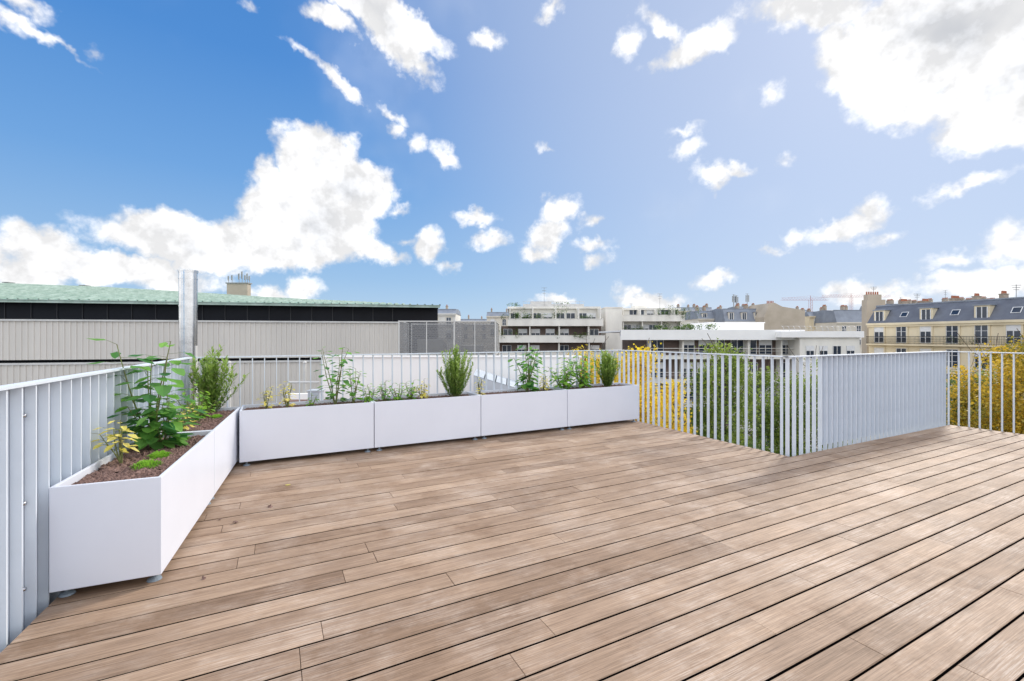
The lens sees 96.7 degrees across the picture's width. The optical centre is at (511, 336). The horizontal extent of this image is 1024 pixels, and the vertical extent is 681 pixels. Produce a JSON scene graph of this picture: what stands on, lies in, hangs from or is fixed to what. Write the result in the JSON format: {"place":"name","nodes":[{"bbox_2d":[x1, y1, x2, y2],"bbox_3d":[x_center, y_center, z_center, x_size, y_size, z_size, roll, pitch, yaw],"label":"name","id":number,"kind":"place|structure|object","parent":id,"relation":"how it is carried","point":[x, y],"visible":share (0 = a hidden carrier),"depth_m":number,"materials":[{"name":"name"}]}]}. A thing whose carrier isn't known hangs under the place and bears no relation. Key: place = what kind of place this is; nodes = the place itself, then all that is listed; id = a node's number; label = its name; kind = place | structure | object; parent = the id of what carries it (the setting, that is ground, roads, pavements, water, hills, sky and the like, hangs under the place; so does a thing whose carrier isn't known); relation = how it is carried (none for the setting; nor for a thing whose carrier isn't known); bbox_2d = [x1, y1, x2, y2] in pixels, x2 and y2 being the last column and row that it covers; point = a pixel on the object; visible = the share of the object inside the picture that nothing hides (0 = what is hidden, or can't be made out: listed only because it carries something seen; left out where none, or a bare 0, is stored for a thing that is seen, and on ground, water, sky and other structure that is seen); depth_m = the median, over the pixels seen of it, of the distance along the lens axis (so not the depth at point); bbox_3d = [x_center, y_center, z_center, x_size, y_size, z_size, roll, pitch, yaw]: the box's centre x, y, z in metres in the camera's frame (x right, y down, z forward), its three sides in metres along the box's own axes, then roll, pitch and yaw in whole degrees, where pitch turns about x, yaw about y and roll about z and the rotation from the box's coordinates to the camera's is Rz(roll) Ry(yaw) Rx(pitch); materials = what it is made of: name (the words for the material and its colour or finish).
{"place":"outdoors","nodes":[
{"label":"outdoors","id":0,"kind":"place"},
{"bbox_2d":[0,283,440,407],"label":"exhibition hall","id":1,"kind":"structure","parent":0,"point":[46,331],"depth_m":28.50,"materials":[{"name":"grey metal"}]},
{"bbox_2d":[225,272,251,295],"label":"chimney","id":2,"kind":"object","parent":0,"point":[238,288],"depth_m":52.00,"materials":[{"name":"concrete"}]},
{"bbox_2d":[279,356,581,402],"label":"annex building","id":3,"kind":"structure","parent":0,"point":[358,363],"depth_m":14.00,"materials":[{"name":"white concrete"}]},
{"bbox_2d":[306,389,324,400],"bbox_3d":[-5.428,1.695,12.600,0.380,0.450,0.360,0,0,0],"label":"ventilation unit","id":4,"kind":"object","parent":3,"relation":"on","point":[315,392],"visible":0.46,"depth_m":12.45,"materials":[{"name":"white metal"}]},
{"bbox_2d":[474,369,534,390],"bbox_3d":[-0.130,1.440,13.000,1.850,0.960,1.000,0,0,0],"label":"roof skylight","id":5,"kind":"object","parent":3,"relation":"on","point":[497,381],"visible":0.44,"depth_m":12.56,"materials":[{"name":"glass"}]},
{"bbox_2d":[398,320,498,355],"bbox_3d":[-2.452,0.668,17.996,3.800,2.465,4.050,0,0,0],"label":"enclosure","id":6,"kind":"object","parent":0,"point":[431,344],"visible":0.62,"depth_m":16.00,"materials":[{"name":"silver metal"}]},
{"bbox_2d":[438,305,460,352],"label":"apartment house","id":7,"kind":"structure","parent":0,"point":[446,314],"depth_m":100.00,"materials":[{"name":"white concrete"}]},
{"bbox_2d":[461,315,486,350],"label":"apartment house","id":8,"kind":"structure","parent":0,"point":[469,319],"depth_m":150.00,"materials":[{"name":"stone"}]},
{"bbox_2d":[486,308,508,354],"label":"apartment house","id":9,"kind":"structure","parent":0,"point":[492,316],"depth_m":130.00,"materials":[{"name":"concrete"}]},
{"bbox_2d":[0,0,1023,318],"label":"sky","id":10,"kind":"structure","parent":0,"point":[471,157],"materials":[{"name":"blue"}]},
{"bbox_2d":[498,301,604,383],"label":"apartment building","id":11,"kind":"structure","parent":0,"point":[544,325],"depth_m":81.50,"materials":[{"name":"white concrete"}]},
{"bbox_2d":[502,345,510,351],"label":"window","id":12,"kind":"structure","parent":11,"relation":"in","point":[505,348],"depth_m":81.48,"materials":[{"name":"clear glass"}]},
{"bbox_2d":[518,329,526,334],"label":"window","id":13,"kind":"structure","parent":11,"relation":"in","point":[521,331],"depth_m":81.74,"materials":[{"name":"white glass"}]},
{"bbox_2d":[531,329,539,334],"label":"window","id":14,"kind":"structure","parent":11,"relation":"in","point":[533,331],"depth_m":81.74,"materials":[{"name":"white glass"}]},
{"bbox_2d":[546,329,554,334],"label":"window","id":15,"kind":"structure","parent":11,"relation":"in","point":[548,331],"depth_m":81.74,"materials":[{"name":"white glass"}]},
{"bbox_2d":[560,329,568,334],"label":"window","id":16,"kind":"structure","parent":11,"relation":"in","point":[562,331],"depth_m":81.74,"materials":[{"name":"white glass"}]},
{"bbox_2d":[566,313,574,318],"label":"window","id":17,"kind":"structure","parent":11,"relation":"in","point":[569,315],"depth_m":82.96,"materials":[{"name":"white glass"}]},
{"bbox_2d":[590,329,598,334],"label":"window","id":18,"kind":"structure","parent":11,"relation":"in","point":[592,331],"depth_m":81.78,"materials":[{"name":"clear glass"}]},
{"bbox_2d":[601,305,700,380],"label":"apartment building","id":19,"kind":"structure","parent":0,"point":[639,317],"depth_m":90.00,"materials":[{"name":"white concrete"}]},
{"bbox_2d":[677,303,712,321],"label":"apartment house","id":20,"kind":"structure","parent":0,"point":[693,307],"depth_m":150.76,"materials":[{"name":"stone"}]},
{"bbox_2d":[684,305,718,322],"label":"apartment house","id":21,"kind":"structure","parent":0,"point":[705,316],"depth_m":118.89,"materials":[{"name":"stone"}]},
{"bbox_2d":[710,304,756,321],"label":"apartment house","id":22,"kind":"structure","parent":0,"point":[737,314],"depth_m":112.64,"materials":[{"name":"stone"}]},
{"bbox_2d":[800,307,821,330],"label":"apartment house","id":23,"kind":"structure","parent":0,"point":[810,316],"depth_m":120.33,"materials":[{"name":"stone"}]},
{"bbox_2d":[813,305,861,353],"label":"apartment house","id":24,"kind":"structure","parent":0,"point":[845,317],"depth_m":112.81,"materials":[{"name":"stone"}]},
{"bbox_2d":[859,299,919,309],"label":"apartment house","id":25,"kind":"structure","parent":0,"point":[889,302],"depth_m":124.25,"materials":[{"name":"brick"}]},
{"bbox_2d":[866,291,1023,440],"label":"apartment building","id":26,"kind":"structure","parent":0,"point":[923,325],"depth_m":51.82,"materials":[{"name":"stone"}]},
{"bbox_2d":[873,327,884,343],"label":"window","id":27,"kind":"structure","parent":26,"relation":"in","point":[877,331],"depth_m":58.85,"materials":[{"name":"beige glass"}]},
{"bbox_2d":[873,346,884,352],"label":"window","id":28,"kind":"structure","parent":26,"relation":"in","point":[876,349],"depth_m":58.76,"materials":[{"name":"beige glass"}]},
{"bbox_2d":[894,327,907,343],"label":"window","id":29,"kind":"structure","parent":26,"relation":"in","point":[898,331],"depth_m":56.43,"materials":[{"name":"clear glass"}]},
{"bbox_2d":[894,346,907,352],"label":"window","id":30,"kind":"structure","parent":26,"relation":"in","point":[896,349],"depth_m":56.44,"materials":[{"name":"clear glass"}]},
{"bbox_2d":[918,326,932,343],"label":"window","id":31,"kind":"structure","parent":26,"relation":"in","point":[922,330],"depth_m":53.91,"materials":[{"name":"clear glass"}]},
{"bbox_2d":[918,347,932,351],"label":"window","id":32,"kind":"structure","parent":26,"relation":"in","point":[920,349],"depth_m":53.95,"materials":[{"name":"beige glass"}]},
{"bbox_2d":[944,326,959,344],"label":"window","id":33,"kind":"structure","parent":26,"relation":"in","point":[948,330],"depth_m":51.45,"materials":[{"name":"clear glass"}]},
{"bbox_2d":[944,347,959,368],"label":"window","id":34,"kind":"structure","parent":26,"relation":"in","point":[953,355],"depth_m":51.45,"materials":[{"name":"clear glass"}]},
{"bbox_2d":[972,325,989,344],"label":"window","id":35,"kind":"structure","parent":26,"relation":"in","point":[978,330],"depth_m":49.04,"materials":[{"name":"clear glass"}]},
{"bbox_2d":[972,348,989,370],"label":"window","id":36,"kind":"structure","parent":26,"relation":"in","point":[973,349],"depth_m":49.36,"materials":[{"name":"clear glass"}]},
{"bbox_2d":[1004,325,1023,345],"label":"window","id":37,"kind":"structure","parent":26,"relation":"in","point":[1011,330],"depth_m":46.63,"materials":[{"name":"clear glass"}]},
{"bbox_2d":[928,296,993,301],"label":"apartment house","id":38,"kind":"structure","parent":0,"point":[947,299],"depth_m":112.98,"materials":[{"name":"brick"}]},
{"label":"ground","id":39,"kind":"structure","parent":0,"visible":0},
{"bbox_2d":[564,336,616,383],"bbox_3d":[5.517,10.607,34.156,6.900,21.413,7.563,0,0,0],"label":"tree","id":40,"kind":"object","parent":39,"relation":"on","point":[592,364],"visible":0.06,"depth_m":33.81,"materials":[{"name":"yellow plant"}]},
{"bbox_2d":[614,340,671,423],"bbox_3d":[6.888,10.686,25.158,4.526,21.250,4.774,0,0,26],"label":"tree","id":41,"kind":"object","parent":39,"relation":"on","point":[645,386],"visible":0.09,"depth_m":24.51,"materials":[{"name":"yellow plant"}]},
{"bbox_2d":[645,375,699,433],"bbox_3d":[7.939,11.554,23.051,3.576,19.512,3.356,0,0,0],"label":"tree","id":42,"kind":"object","parent":39,"relation":"on","point":[673,406],"visible":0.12,"depth_m":22.91,"materials":[{"name":"yellow plant"}]},
{"bbox_2d":[599,322,804,449],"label":"apartment building","id":43,"kind":"structure","parent":39,"relation":"on","point":[757,338],"depth_m":56.34,"materials":[{"name":"white concrete"}]},
{"bbox_2d":[651,362,662,378],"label":"window","id":44,"kind":"structure","parent":43,"relation":"in","point":[661,365],"depth_m":56.34,"materials":[{"name":"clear glass"}]},
{"bbox_2d":[651,340,663,353],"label":"window","id":45,"kind":"structure","parent":43,"relation":"in","point":[655,342],"depth_m":56.37,"materials":[{"name":"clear glass"}]},
{"bbox_2d":[684,362,692,377],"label":"window","id":46,"kind":"structure","parent":43,"relation":"in","point":[685,363],"depth_m":56.34,"materials":[{"name":"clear glass"}]},
{"bbox_2d":[684,340,693,353],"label":"window","id":47,"kind":"structure","parent":43,"relation":"in","point":[687,343],"depth_m":56.37,"materials":[{"name":"white glass"}]},
{"bbox_2d":[698,340,710,352],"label":"window","id":48,"kind":"structure","parent":43,"relation":"in","point":[700,342],"depth_m":56.37,"materials":[{"name":"grey glass"}]},
{"bbox_2d":[731,340,743,353],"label":"window","id":49,"kind":"structure","parent":43,"relation":"in","point":[737,343],"depth_m":56.37,"materials":[{"name":"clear glass"}]},
{"bbox_2d":[750,340,756,353],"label":"window","id":50,"kind":"structure","parent":43,"relation":"in","point":[753,343],"depth_m":56.37,"materials":[{"name":"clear glass"}]},
{"bbox_2d":[759,340,771,353],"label":"window","id":51,"kind":"structure","parent":43,"relation":"in","point":[762,343],"depth_m":56.34,"materials":[{"name":"grey glass"}]},
{"bbox_2d":[783,340,787,353],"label":"window","id":52,"kind":"structure","parent":43,"relation":"in","point":[785,342],"depth_m":56.37,"materials":[{"name":"grey glass"}]},
{"bbox_2d":[679,333,776,451],"bbox_3d":[12.033,10.561,25.979,6.002,21.492,6.248,0,0,0],"label":"tree","id":53,"kind":"object","parent":39,"relation":"on","point":[715,349],"visible":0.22,"depth_m":25.43,"materials":[{"name":"green plant"}]},
{"bbox_2d":[727,357,811,453],"bbox_3d":[17.815,11.279,32.188,6.353,20.068,6.339,0,0,39],"label":"tree","id":54,"kind":"object","parent":39,"relation":"on","point":[768,407],"visible":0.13,"depth_m":31.50,"materials":[{"name":"green plant"}]},
{"bbox_2d":[748,301,804,329],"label":"apartment house","id":55,"kind":"structure","parent":39,"relation":"on","point":[773,316],"depth_m":108.00,"materials":[{"name":"stone"}]},
{"bbox_2d":[765,345,870,456],"bbox_3d":[19.984,10.915,29.934,6.332,20.772,6.042,0,0,38],"label":"tree","id":56,"kind":"object","parent":39,"relation":"on","point":[797,413],"visible":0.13,"depth_m":29.69,"materials":[{"name":"green plant"}]},
{"bbox_2d":[776,326,863,453],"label":"apartment building","id":57,"kind":"structure","parent":39,"relation":"on","point":[829,342],"depth_m":54.00,"materials":[{"name":"white concrete"}]},
{"bbox_2d":[806,346,813,359],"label":"window","id":58,"kind":"structure","parent":57,"relation":"in","point":[809,349],"depth_m":53.95,"materials":[{"name":"white glass"}]},
{"bbox_2d":[819,346,827,354],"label":"window","id":59,"kind":"structure","parent":57,"relation":"in","point":[825,348],"depth_m":53.95,"materials":[{"name":"white glass"}]},
{"bbox_2d":[833,346,840,354],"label":"window","id":60,"kind":"structure","parent":57,"relation":"in","point":[836,349],"depth_m":53.97,"materials":[{"name":"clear glass"}]},
{"bbox_2d":[846,346,854,353],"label":"window","id":61,"kind":"structure","parent":57,"relation":"in","point":[849,349],"depth_m":53.95,"materials":[{"name":"white glass"}]},
{"bbox_2d":[862,292,885,353],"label":"chimney stack","id":62,"kind":"object","parent":39,"relation":"on","point":[871,301],"visible":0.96,"depth_m":66.10,"materials":[{"name":"concrete"}]},
{"bbox_2d":[946,346,1009,427],"bbox_3d":[31.670,11.009,32.002,6.932,20.606,6.845,0,0,0],"label":"tree","id":63,"kind":"object","parent":39,"relation":"on","point":[953,381],"visible":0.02,"depth_m":32.00,"materials":[{"name":"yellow plant"}]},
{"bbox_2d":[946,333,1023,433],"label":"tree","id":64,"kind":"object","parent":39,"relation":"on","point":[954,397],"visible":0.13,"depth_m":25.14,"materials":[{"name":"yellow plant"}]},
{"bbox_2d":[950,328,1023,433],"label":"tree","id":65,"kind":"object","parent":39,"relation":"on","point":[1008,422],"visible":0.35,"depth_m":22.61,"materials":[{"name":"yellow plant"}]},
{"bbox_3d":[-23.500,13.000,16.800,33.000,16.600,17.600,0,0,0],"label":"annex building","id":66,"kind":"object","parent":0,"visible":0},
{"bbox_2d":[178,269,198,407],"bbox_3d":[-11.384,1.137,16.000,0.598,6.927,0.596,0,0,0],"label":"chimney flue","id":67,"kind":"object","parent":66,"relation":"on","point":[187,310],"visible":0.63,"depth_m":15.80,"materials":[{"name":"silver metal"}]},
{"bbox_2d":[228,361,231,406],"bbox_3d":[-11.832,2.854,19.050,0.166,3.691,0.166,0,0,-23],"label":"steel post","id":68,"kind":"object","parent":66,"relation":"on","point":[229,393],"visible":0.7,"depth_m":19.00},
{"bbox_2d":[281,381,319,401],"bbox_3d":[-7.298,3.020,14.895,2.320,3.182,0.258,0,0,10],"label":"steel brace pipe","id":69,"kind":"object","parent":66,"relation":"on","point":[298,382],"visible":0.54,"depth_m":14.85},
{"bbox_2d":[303,361,306,392],"bbox_3d":[-8.674,2.854,19.050,0.166,3.691,0.166,0,0,-23],"label":"steel post","id":70,"kind":"object","parent":66,"relation":"on","point":[304,375],"visible":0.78,"depth_m":19.00,"materials":[{"name":"metal"}]},
{"bbox_3d":[2.824,11.460,3.020,9.800,19.680,8.750,0,0,-28],"label":"apartment block","id":71,"kind":"object","parent":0,"visible":0},
{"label":"terrace slab","id":72,"kind":"structure","parent":71,"relation":"on","visible":0},
{"bbox_2d":[0,357,192,652],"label":"railing","id":73,"kind":"object","parent":72,"relation":"on","point":[48,426],"visible":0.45,"depth_m":2.25,"materials":[{"name":"metal"}]},
{"bbox_2d":[196,350,618,406],"bbox_3d":[-0.809,0.838,6.108,5.694,1.245,0.062,0,0,-27],"label":"railing","id":74,"kind":"object","parent":72,"relation":"on","point":[288,356],"visible":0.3,"depth_m":5.90,"materials":[{"name":"metal"}]},
{"bbox_2d":[0,420,1023,680],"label":"deck floor","id":75,"kind":"structure","parent":72,"relation":"on","point":[628,550],"depth_m":2.52,"materials":[{"name":"wood"}]},
{"bbox_2d":[49,430,213,597],"bbox_3d":[-2.310,1.020,2.914,0.450,0.560,1.304,0,0,-23],"label":"planter","id":76,"kind":"object","parent":75,"relation":"on","point":[112,519],"visible":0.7,"depth_m":2.36,"materials":[{"name":"metal"}]},
{"bbox_2d":[91,420,138,462],"bbox_3d":[-2.398,0.644,2.759,0.289,0.286,0.214,0,0,0],"label":"yellow plant","id":77,"kind":"object","parent":76,"relation":"in","point":[111,437],"visible":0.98,"depth_m":2.75,"materials":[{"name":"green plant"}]},
{"bbox_2d":[87,338,195,449],"bbox_3d":[-2.507,0.399,3.180,0.612,0.776,0.533,0,0,0],"label":"leafy plant","id":78,"kind":"object","parent":76,"relation":"on","point":[162,390],"visible":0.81,"depth_m":3.11,"materials":[{"name":"green plant"}]},
{"bbox_2d":[129,458,161,469],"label":"ground cover plant","id":79,"kind":"object","parent":76,"relation":"in","point":[143,463],"visible":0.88,"depth_m":2.68,"materials":[{"name":"green plant"}]},
{"bbox_2d":[107,395,205,449],"bbox_3d":[-2.461,0.572,3.157,0.561,0.449,0.512,0,0,0],"label":"leafy plant","id":80,"kind":"object","parent":76,"relation":"in","point":[173,426],"visible":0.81,"depth_m":3.11,"materials":[{"name":"green plant"}]},
{"bbox_2d":[145,450,173,458],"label":"ground cover plant","id":81,"kind":"object","parent":76,"relation":"in","point":[161,454],"visible":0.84,"depth_m":2.91,"materials":[{"name":"green plant"}]},
{"bbox_2d":[160,407,240,499],"bbox_3d":[-2.818,1.020,4.123,0.450,0.560,1.304,0,0,-23],"label":"planter","id":82,"kind":"object","parent":75,"relation":"on","point":[225,427],"visible":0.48,"depth_m":4.06,"materials":[{"name":"metal"}]},
{"bbox_2d":[170,404,195,431],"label":"yellow plant","id":83,"kind":"object","parent":82,"relation":"in","point":[185,427],"visible":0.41,"depth_m":3.63,"materials":[{"name":"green plant"}]},
{"bbox_2d":[170,381,210,422],"bbox_3d":[-2.901,0.595,4.097,0.354,0.385,0.256,0,0,0],"label":"leafy plant","id":84,"kind":"object","parent":82,"relation":"on","point":[199,406],"visible":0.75,"depth_m":4.07,"materials":[{"name":"green plant"}]},
{"bbox_2d":[182,394,222,416],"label":"leafy plant","id":85,"kind":"object","parent":82,"relation":"in","point":[203,414],"visible":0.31,"depth_m":4.35,"materials":[{"name":"green plant"}]},
{"bbox_2d":[186,344,248,412],"bbox_3d":[-3.040,0.429,4.589,0.553,0.715,0.491,0,0,0],"label":"shrub","id":86,"kind":"object","parent":82,"relation":"on","point":[208,380],"visible":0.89,"depth_m":4.59,"materials":[{"name":"green plant"}]},
{"bbox_2d":[239,398,373,465],"bbox_3d":[-2.239,1.020,5.029,1.303,0.560,0.450,0,0,-28],"label":"planter","id":87,"kind":"object","parent":75,"relation":"on","point":[281,430],"visible":0.94,"depth_m":4.82,"materials":[{"name":"metal"}]},
{"bbox_2d":[257,386,275,408],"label":"yellow plant","id":88,"kind":"object","parent":87,"relation":"in","point":[266,405],"visible":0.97,"depth_m":4.82,"materials":[{"name":"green plant"}]},
{"bbox_2d":[276,381,295,407],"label":"yellow plant","id":89,"kind":"object","parent":87,"relation":"in","point":[288,400],"visible":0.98,"depth_m":4.90,"materials":[{"name":"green plant"}]},
{"bbox_2d":[313,347,359,404],"bbox_3d":[-1.989,0.452,5.125,0.501,0.670,0.394,0,0,0],"label":"climbing plant","id":90,"kind":"object","parent":87,"relation":"in","point":[337,382],"visible":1,"depth_m":5.12,"materials":[{"name":"green plant"}]},
{"bbox_2d":[342,366,365,402],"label":"climbing plant","id":91,"kind":"object","parent":87,"relation":"in","point":[352,394],"visible":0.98,"depth_m":5.23,"materials":[{"name":"green plant"}]},
{"bbox_2d":[371,392,480,450],"bbox_3d":[-1.076,1.020,5.635,1.303,0.560,0.450,0,0,-27],"label":"planter","id":92,"kind":"object","parent":75,"relation":"on","point":[437,417],"visible":0.9,"depth_m":5.43,"materials":[{"name":"metal"}]},
{"bbox_2d":[359,385,379,402],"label":"spreading plant","id":93,"kind":"object","parent":92,"relation":"in","point":[366,397],"visible":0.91,"depth_m":5.29,"materials":[{"name":"green plant"}]},
{"bbox_2d":[377,380,396,400],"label":"spreading plant","id":94,"kind":"object","parent":92,"relation":"in","point":[383,395],"visible":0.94,"depth_m":5.38,"materials":[{"name":"green plant"}]},
{"bbox_2d":[386,383,406,400],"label":"spreading plant","id":95,"kind":"object","parent":92,"relation":"in","point":[396,398],"visible":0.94,"depth_m":5.43,"materials":[{"name":"green plant"}]},
{"bbox_2d":[401,381,418,399],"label":"spreading plant","id":96,"kind":"object","parent":92,"relation":"in","point":[411,393],"visible":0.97,"depth_m":5.52,"materials":[{"name":"green plant"}]},
{"bbox_2d":[414,381,429,398],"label":"yellow plant","id":97,"kind":"object","parent":92,"relation":"in","point":[421,395],"visible":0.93,"depth_m":5.56,"materials":[{"name":"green plant"}]},
{"bbox_2d":[436,344,473,396],"bbox_3d":[-0.685,0.438,5.809,0.451,0.697,0.531,0,0,26],"label":"shrub","id":98,"kind":"object","parent":92,"relation":"on","point":[455,374],"visible":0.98,"depth_m":5.75,"materials":[{"name":"green plant"}]},
{"bbox_2d":[468,387,566,438],"bbox_3d":[0.087,1.020,6.240,1.303,0.560,0.450,0,0,-28],"label":"planter","id":99,"kind":"object","parent":75,"relation":"on","point":[503,411],"visible":0.87,"depth_m":6.04,"materials":[{"name":"metal"}]},
{"bbox_2d":[474,377,485,394],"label":"yellow plant","id":100,"kind":"object","parent":99,"relation":"in","point":[479,388],"visible":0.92,"depth_m":5.92,"materials":[{"name":"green plant"}]},
{"bbox_2d":[507,345,542,391],"bbox_3d":[0.186,0.451,6.241,0.503,0.672,0.480,0,0,0],"label":"plant","id":101,"kind":"object","parent":99,"relation":"in","point":[528,385],"visible":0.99,"depth_m":6.23,"materials":[{"name":"green plant"}]},
{"bbox_2d":[539,374,550,390],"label":"yellow plant","id":102,"kind":"object","parent":99,"relation":"in","point":[543,387],"visible":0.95,"depth_m":6.38,"materials":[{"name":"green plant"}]},
{"bbox_2d":[551,382,637,428],"bbox_3d":[1.250,1.020,6.846,1.303,0.560,0.450,0,0,-28],"label":"planter","id":103,"kind":"object","parent":75,"relation":"on","point":[601,403],"visible":0.88,"depth_m":6.64,"materials":[{"name":"metal"}]},
{"bbox_2d":[542,357,579,388],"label":"leafy plant","id":104,"kind":"object","parent":103,"relation":"in","point":[564,380],"visible":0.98,"depth_m":6.53,"materials":[{"name":"green plant"}]},
{"bbox_2d":[563,354,596,388],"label":"leafy plant","id":105,"kind":"object","parent":103,"relation":"on","point":[582,381],"visible":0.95,"depth_m":6.68,"materials":[{"name":"green plant"}]},
{"bbox_2d":[592,349,620,386],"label":"shrub","id":106,"kind":"object","parent":103,"relation":"on","point":[607,368],"visible":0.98,"depth_m":6.86,"materials":[{"name":"green plant"}]},
{"bbox_2d":[618,350,791,454],"bbox_3d":[2.382,0.838,6.212,0.062,1.245,2.820,0,0,-27],"label":"railing","id":107,"kind":"object","parent":72,"relation":"on","point":[715,395],"visible":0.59,"depth_m":5.90,"materials":[{"name":"metal"}]},
{"bbox_2d":[783,351,947,456],"bbox_3d":[4.716,0.838,5.872,3.890,1.245,0.062,0,0,-28],"label":"railing","id":108,"kind":"object","parent":72,"relation":"on","point":[866,396],"visible":0.8,"depth_m":5.75,"materials":[{"name":"metal"}]},
{"bbox_2d":[948,351,1023,432],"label":"railing","id":109,"kind":"object","parent":72,"relation":"on","point":[980,388],"visible":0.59,"depth_m":6.45,"materials":[{"name":"metal"}]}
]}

